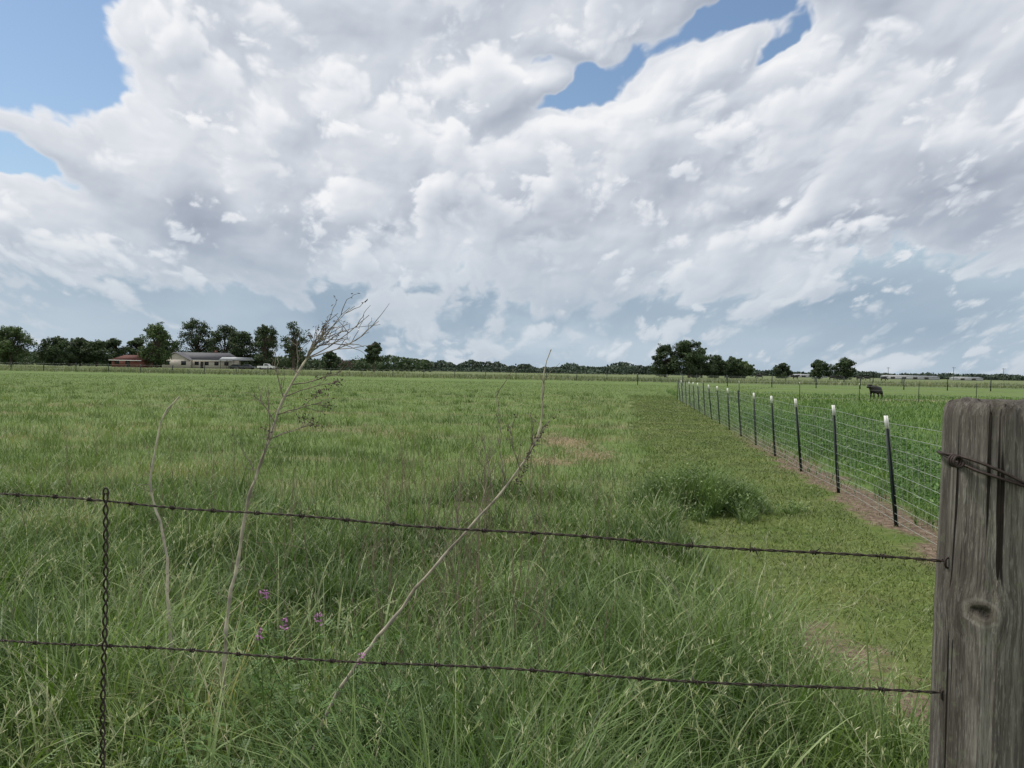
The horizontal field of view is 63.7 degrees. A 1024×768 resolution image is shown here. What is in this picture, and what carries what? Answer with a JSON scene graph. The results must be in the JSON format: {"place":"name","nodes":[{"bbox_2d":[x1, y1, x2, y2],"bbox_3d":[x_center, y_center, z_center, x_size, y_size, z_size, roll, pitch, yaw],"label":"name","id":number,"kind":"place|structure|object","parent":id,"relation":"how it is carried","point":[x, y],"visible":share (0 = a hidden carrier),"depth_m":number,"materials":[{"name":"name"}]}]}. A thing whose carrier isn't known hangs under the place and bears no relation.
{"place":"outdoors","nodes":[
{"label":"outdoors","id":0,"kind":"place"},
{"bbox_2d":[0,372,774,522],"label":"pasture grass","id":1,"kind":"structure","parent":0,"point":[53,441],"depth_m":17.09,"materials":[{"name":"green plant"}]},
{"bbox_2d":[0,442,932,767],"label":"tall grass","id":2,"kind":"structure","parent":0,"point":[806,712],"depth_m":3.53,"materials":[{"name":"green plant"}]},
{"bbox_2d":[0,0,1023,375],"bbox_3d":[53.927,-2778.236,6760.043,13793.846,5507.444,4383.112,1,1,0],"label":"sky","id":3,"kind":"structure","parent":0,"point":[436,180],"depth_m":8278.24,"materials":[{"name":"white"}]},
{"bbox_2d":[0,363,1023,767],"bbox_3d":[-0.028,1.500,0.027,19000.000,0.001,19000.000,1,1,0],"label":"ground","id":4,"kind":"structure","parent":0,"point":[886,527],"depth_m":13.65,"materials":[{"name":"green plant"}]},
{"bbox_2d":[0,325,38,364],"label":"oak tree","id":5,"kind":"object","parent":4,"relation":"on","point":[9,348],"visible":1,"depth_m":231.06,"materials":[{"name":"green plant"}]},
{"bbox_2d":[33,335,75,365],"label":"oak tree","id":6,"kind":"object","parent":4,"relation":"on","point":[52,352],"visible":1,"depth_m":238.41,"materials":[{"name":"green plant"}]},
{"bbox_2d":[62,337,93,365],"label":"hackberry tree","id":7,"kind":"object","parent":4,"relation":"on","point":[74,345],"visible":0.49,"depth_m":247.58,"materials":[{"name":"green plant"}]},
{"bbox_2d":[79,339,113,366],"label":"hackberry tree","id":8,"kind":"object","parent":4,"relation":"on","point":[93,351],"visible":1,"depth_m":245.70,"materials":[{"name":"green plant"}]},
{"bbox_2d":[102,338,129,364],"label":"oak tree","id":9,"kind":"object","parent":4,"relation":"on","point":[112,344],"visible":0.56,"depth_m":260.52,"materials":[{"name":"green plant"}]},
{"bbox_2d":[112,360,152,367],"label":"walls","id":10,"kind":"structure","parent":4,"relation":"on","point":[134,364],"depth_m":235.98,"materials":[{"name":"red brick"}]},
{"bbox_2d":[109,355,148,360],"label":"roof","id":11,"kind":"structure","parent":10,"relation":"on","point":[128,357],"depth_m":237.49,"materials":[{"name":"brown metal"}]},
{"bbox_2d":[126,336,144,354],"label":"oak tree","id":12,"kind":"object","parent":4,"relation":"on","point":[134,343],"visible":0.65,"depth_m":264.40,"materials":[{"name":"green plant"}]},
{"bbox_2d":[137,321,173,366],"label":"elm tree","id":13,"kind":"object","parent":4,"relation":"on","point":[154,347],"visible":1,"depth_m":238.60,"materials":[{"name":"green plant"}]},
{"bbox_2d":[135,396,180,689],"bbox_3d":[-1.462,0.731,3.412,0.196,1.364,0.081,1,1,0],"label":"dead weed stalk","id":14,"kind":"object","parent":4,"relation":"on","point":[164,544],"visible":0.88,"depth_m":3.41,"materials":[{"name":"beige plant"}]},
{"bbox_2d":[152,344,172,366],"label":"hackberry tree","id":15,"kind":"object","parent":4,"relation":"on","point":[165,347],"visible":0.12,"depth_m":266.67,"materials":[{"name":"green plant"}]},
{"bbox_2d":[159,334,179,352],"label":"oak tree","id":16,"kind":"object","parent":4,"relation":"on","point":[171,348],"visible":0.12,"depth_m":284.29,"materials":[{"name":"green plant"}]},
{"bbox_2d":[0,352,383,370],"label":"hedgerow brush","id":17,"kind":"object","parent":4,"relation":"on","point":[357,365],"visible":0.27,"depth_m":274.83,"materials":[{"name":"green plant"}]},
{"bbox_2d":[170,317,219,352],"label":"elm tree","id":18,"kind":"object","parent":4,"relation":"on","point":[195,338],"visible":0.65,"depth_m":283.31,"materials":[{"name":"green plant"}]},
{"bbox_2d":[162,353,239,368],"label":"walls","id":19,"kind":"structure","parent":4,"relation":"on","point":[176,360],"depth_m":255.57,"materials":[{"name":"beige"}]},
{"bbox_2d":[165,361,228,365],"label":"windows","id":20,"kind":"structure","parent":19,"relation":"attached to","point":[206,363],"depth_m":257.90,"materials":[{"name":"black glass"}]},
{"bbox_2d":[173,352,241,360],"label":"roof","id":21,"kind":"structure","parent":19,"relation":"on","point":[200,356],"depth_m":260.04,"materials":[{"name":"grey metal"}]},
{"bbox_2d":[197,360,227,360],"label":"fascia","id":22,"kind":"structure","parent":19,"relation":"attached to","point":[212,360],"depth_m":257.29,"materials":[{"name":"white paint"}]},
{"bbox_2d":[203,324,238,352],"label":"oak tree","id":23,"kind":"object","parent":4,"relation":"on","point":[224,330],"visible":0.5,"depth_m":280.55,"materials":[{"name":"green plant"}]},
{"bbox_2d":[228,364,240,368],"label":"parked car","id":24,"kind":"object","parent":4,"relation":"on","point":[234,365],"visible":0.74,"depth_m":251.07,"materials":[{"name":"paint"}]},
{"bbox_2d":[219,357,254,368],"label":"carport","id":25,"kind":"object","parent":4,"relation":"on","point":[237,358],"visible":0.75,"depth_m":251.38,"materials":[{"name":"metal"}]},
{"bbox_2d":[227,330,257,365],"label":"oak tree","id":26,"kind":"object","parent":4,"relation":"on","point":[242,339],"visible":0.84,"depth_m":273.80,"materials":[{"name":"green plant"}]},
{"bbox_2d":[240,365,255,368],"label":"parked car","id":27,"kind":"object","parent":4,"relation":"on","point":[247,366],"visible":0.98,"depth_m":248.07,"materials":[{"name":"paint"}]},
{"bbox_2d":[248,330,277,365],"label":"oak tree","id":28,"kind":"object","parent":4,"relation":"on","point":[261,362],"visible":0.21,"depth_m":274.04,"materials":[{"name":"green plant"}]},
{"bbox_2d":[253,324,277,369],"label":"pecan tree","id":29,"kind":"object","parent":4,"relation":"on","point":[262,344],"visible":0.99,"depth_m":251.26,"materials":[{"name":"green plant"}]},
{"bbox_2d":[257,364,274,369],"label":"pickup truck","id":30,"kind":"object","parent":4,"relation":"on","point":[264,366],"visible":0.91,"depth_m":247.07,"materials":[{"name":"white paint"}]},
{"bbox_2d":[276,321,309,369],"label":"pecan tree","id":31,"kind":"object","parent":4,"relation":"on","point":[288,344],"visible":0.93,"depth_m":249.47,"materials":[{"name":"green plant"}]},
{"bbox_2d":[283,346,307,368],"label":"oak tree","id":32,"kind":"object","parent":4,"relation":"on","point":[302,352],"visible":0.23,"depth_m":260.95,"materials":[{"name":"green plant"}]},
{"bbox_2d":[217,293,388,744],"bbox_3d":[-0.784,0.549,3.014,0.614,1.763,0.225,1,1,0],"label":"dead weed stalk","id":33,"kind":"object","parent":4,"relation":"on","point":[308,356],"visible":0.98,"depth_m":3.00,"materials":[{"name":"plant"}]},
{"bbox_2d":[0,415,619,744],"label":"dead stems","id":34,"kind":"object","parent":4,"relation":"on","point":[445,547],"visible":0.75,"depth_m":5.31,"materials":[{"name":"beige plant"}]},
{"bbox_2d":[321,351,342,370],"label":"cedar tree","id":35,"kind":"object","parent":4,"relation":"on","point":[334,361],"visible":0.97,"depth_m":259.05,"materials":[{"name":"green plant"}]},
{"bbox_2d":[364,342,382,370],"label":"hackberry tree","id":36,"kind":"object","parent":4,"relation":"on","point":[374,352],"visible":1,"depth_m":220.92,"materials":[{"name":"green plant"}]},
{"bbox_2d":[0,587,789,767],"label":"purple vetch","id":37,"kind":"object","parent":4,"relation":"on","point":[360,687],"visible":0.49,"depth_m":2.66,"materials":[{"name":"green plant"}]},
{"bbox_2d":[305,349,559,767],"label":"dead weed stalk","id":38,"kind":"object","parent":4,"relation":"on","point":[391,621],"visible":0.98,"depth_m":2.71,"materials":[{"name":"beige plant"}]},
{"bbox_2d":[4,362,902,384],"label":"field fence","id":39,"kind":"object","parent":4,"relation":"on","point":[43,365],"visible":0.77,"depth_m":122.49,"materials":[{"name":"brown paint"}]},
{"bbox_2d":[0,363,1023,388],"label":"field margin weeds","id":40,"kind":"object","parent":4,"relation":"on","point":[31,367],"visible":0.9,"depth_m":126.48,"materials":[{"name":"green plant"}]},
{"bbox_2d":[1,350,1023,380],"bbox_3d":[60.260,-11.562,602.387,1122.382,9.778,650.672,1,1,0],"label":"distant tree line","id":41,"kind":"object","parent":4,"relation":"on","point":[424,365],"visible":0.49,"depth_m":369.41,"materials":[{"name":"green plant"}]},
{"bbox_2d":[491,430,623,464],"bbox_3d":[0.819,1.148,15.956,2.411,0.154,6.583,1,1,0],"label":"hay thatch","id":42,"kind":"object","parent":4,"relation":"on","point":[582,453],"visible":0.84,"depth_m":14.97,"materials":[{"name":"beige plant"}]},
{"bbox_2d":[648,343,681,376],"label":"oak tree","id":43,"kind":"object","parent":4,"relation":"on","point":[665,351],"visible":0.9,"depth_m":238.53,"materials":[{"name":"green plant"}]},
{"bbox_2d":[666,339,706,377],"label":"oak tree","id":44,"kind":"object","parent":4,"relation":"on","point":[687,354],"visible":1,"depth_m":234.33,"materials":[{"name":"green plant"}]},
{"bbox_2d":[690,348,716,377],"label":"oak tree","id":45,"kind":"object","parent":4,"relation":"on","point":[707,370],"visible":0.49,"depth_m":242.34,"materials":[{"name":"green plant"}]},
{"bbox_2d":[599,453,811,523],"bbox_3d":[2.040,1.058,9.158,2.270,0.668,1.988,2,1,39],"label":"weed clump","id":46,"kind":"object","parent":4,"relation":"on","point":[716,496],"visible":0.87,"depth_m":8.84,"materials":[{"name":"green plant"}]},
{"bbox_2d":[703,354,730,377],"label":"hackberry tree","id":47,"kind":"object","parent":4,"relation":"on","point":[721,366],"visible":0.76,"depth_m":247.82,"materials":[{"name":"green plant"}]},
{"bbox_2d":[723,356,749,377],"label":"hackberry tree","id":48,"kind":"object","parent":4,"relation":"on","point":[737,369],"visible":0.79,"depth_m":252.44,"materials":[{"name":"green plant"}]},
{"bbox_2d":[738,361,755,377],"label":"hackberry tree","id":49,"kind":"object","parent":4,"relation":"on","point":[751,370],"visible":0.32,"depth_m":259.60,"materials":[{"name":"green plant"}]},
{"bbox_2d":[621,395,936,751],"bbox_3d":[5.233,1.081,27.523,3.068,0.068,49.932,1,1,8],"label":"mown grass strip","id":50,"kind":"object","parent":4,"relation":"on","point":[665,402],"visible":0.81,"depth_m":7.78,"materials":[{"name":"green plant"}]},
{"bbox_2d":[772,363,794,377],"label":"hackberry tree","id":51,"kind":"object","parent":4,"relation":"on","point":[781,370],"visible":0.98,"depth_m":298.46,"materials":[{"name":"green plant"}]},
{"bbox_2d":[789,374,827,377],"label":"white shed","id":52,"kind":"structure","parent":4,"relation":"on","point":[805,375],"depth_m":449.95,"materials":[{"name":"metal"}]},
{"bbox_2d":[677,380,941,544],"bbox_3d":[5.901,0.675,23.116,0.182,1.246,44.649,1,1,8],"label":"woven wire fence","id":53,"kind":"object","parent":4,"relation":"on","point":[894,511],"visible":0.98,"depth_m":10.77,"materials":[{"name":"grey metal"}]},
{"bbox_2d":[809,359,832,378],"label":"oak tree","id":54,"kind":"object","parent":4,"relation":"on","point":[819,367],"visible":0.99,"depth_m":288.15,"materials":[{"name":"green plant"}]},
{"bbox_2d":[637,373,1006,390],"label":"paddock fence","id":55,"kind":"object","parent":4,"relation":"on","point":[816,378],"visible":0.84,"depth_m":93.00,"materials":[{"name":"grey metal"}]},
{"bbox_2d":[829,357,856,379],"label":"oak tree","id":56,"kind":"object","parent":4,"relation":"on","point":[845,365],"visible":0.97,"depth_m":284.43,"materials":[{"name":"green plant"}]},
{"bbox_2d":[677,380,1014,402],"bbox_3d":[26.536,0.596,47.170,35.145,1.311,0.050,1,1,-6],"label":"paddock cross fence","id":57,"kind":"object","parent":4,"relation":"on","point":[799,393],"visible":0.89,"depth_m":46.32,"materials":[{"name":"grey metal"}]},
{"bbox_2d":[867,384,882,398],"bbox_3d":[23.471,0.502,53.432,1.585,0.960,0.482,0,1,-32],"label":"black cow","id":58,"kind":"object","parent":4,"relation":"on","point":[874,390],"visible":0.85,"depth_m":53.24},
{"bbox_2d":[880,375,939,379],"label":"white shed","id":59,"kind":"structure","parent":4,"relation":"on","point":[913,377],"depth_m":439.95,"materials":[{"name":"metal"}]},
{"bbox_2d":[949,377,982,380],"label":"white shed","id":60,"kind":"structure","parent":4,"relation":"on","point":[969,378],"depth_m":444.95,"materials":[{"name":"metal"}]},
{"bbox_2d":[928,397,1023,767],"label":"wooden fence post","id":61,"kind":"object","parent":4,"relation":"on","point":[977,712],"visible":0.98,"depth_m":1.24,"materials":[{"name":"grey wood"}]},
{"bbox_2d":[0,450,1023,767],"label":"barbed wire fence","id":62,"kind":"object","parent":61,"relation":"attached to","point":[954,460],"visible":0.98,"depth_m":1.52,"materials":[{"name":"black metal"}]},
{"bbox_2d":[665,389,1023,535],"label":"lush paddock grass","id":63,"kind":"structure","parent":0,"point":[827,402],"depth_m":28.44,"materials":[{"name":"green plant"}]}
]}

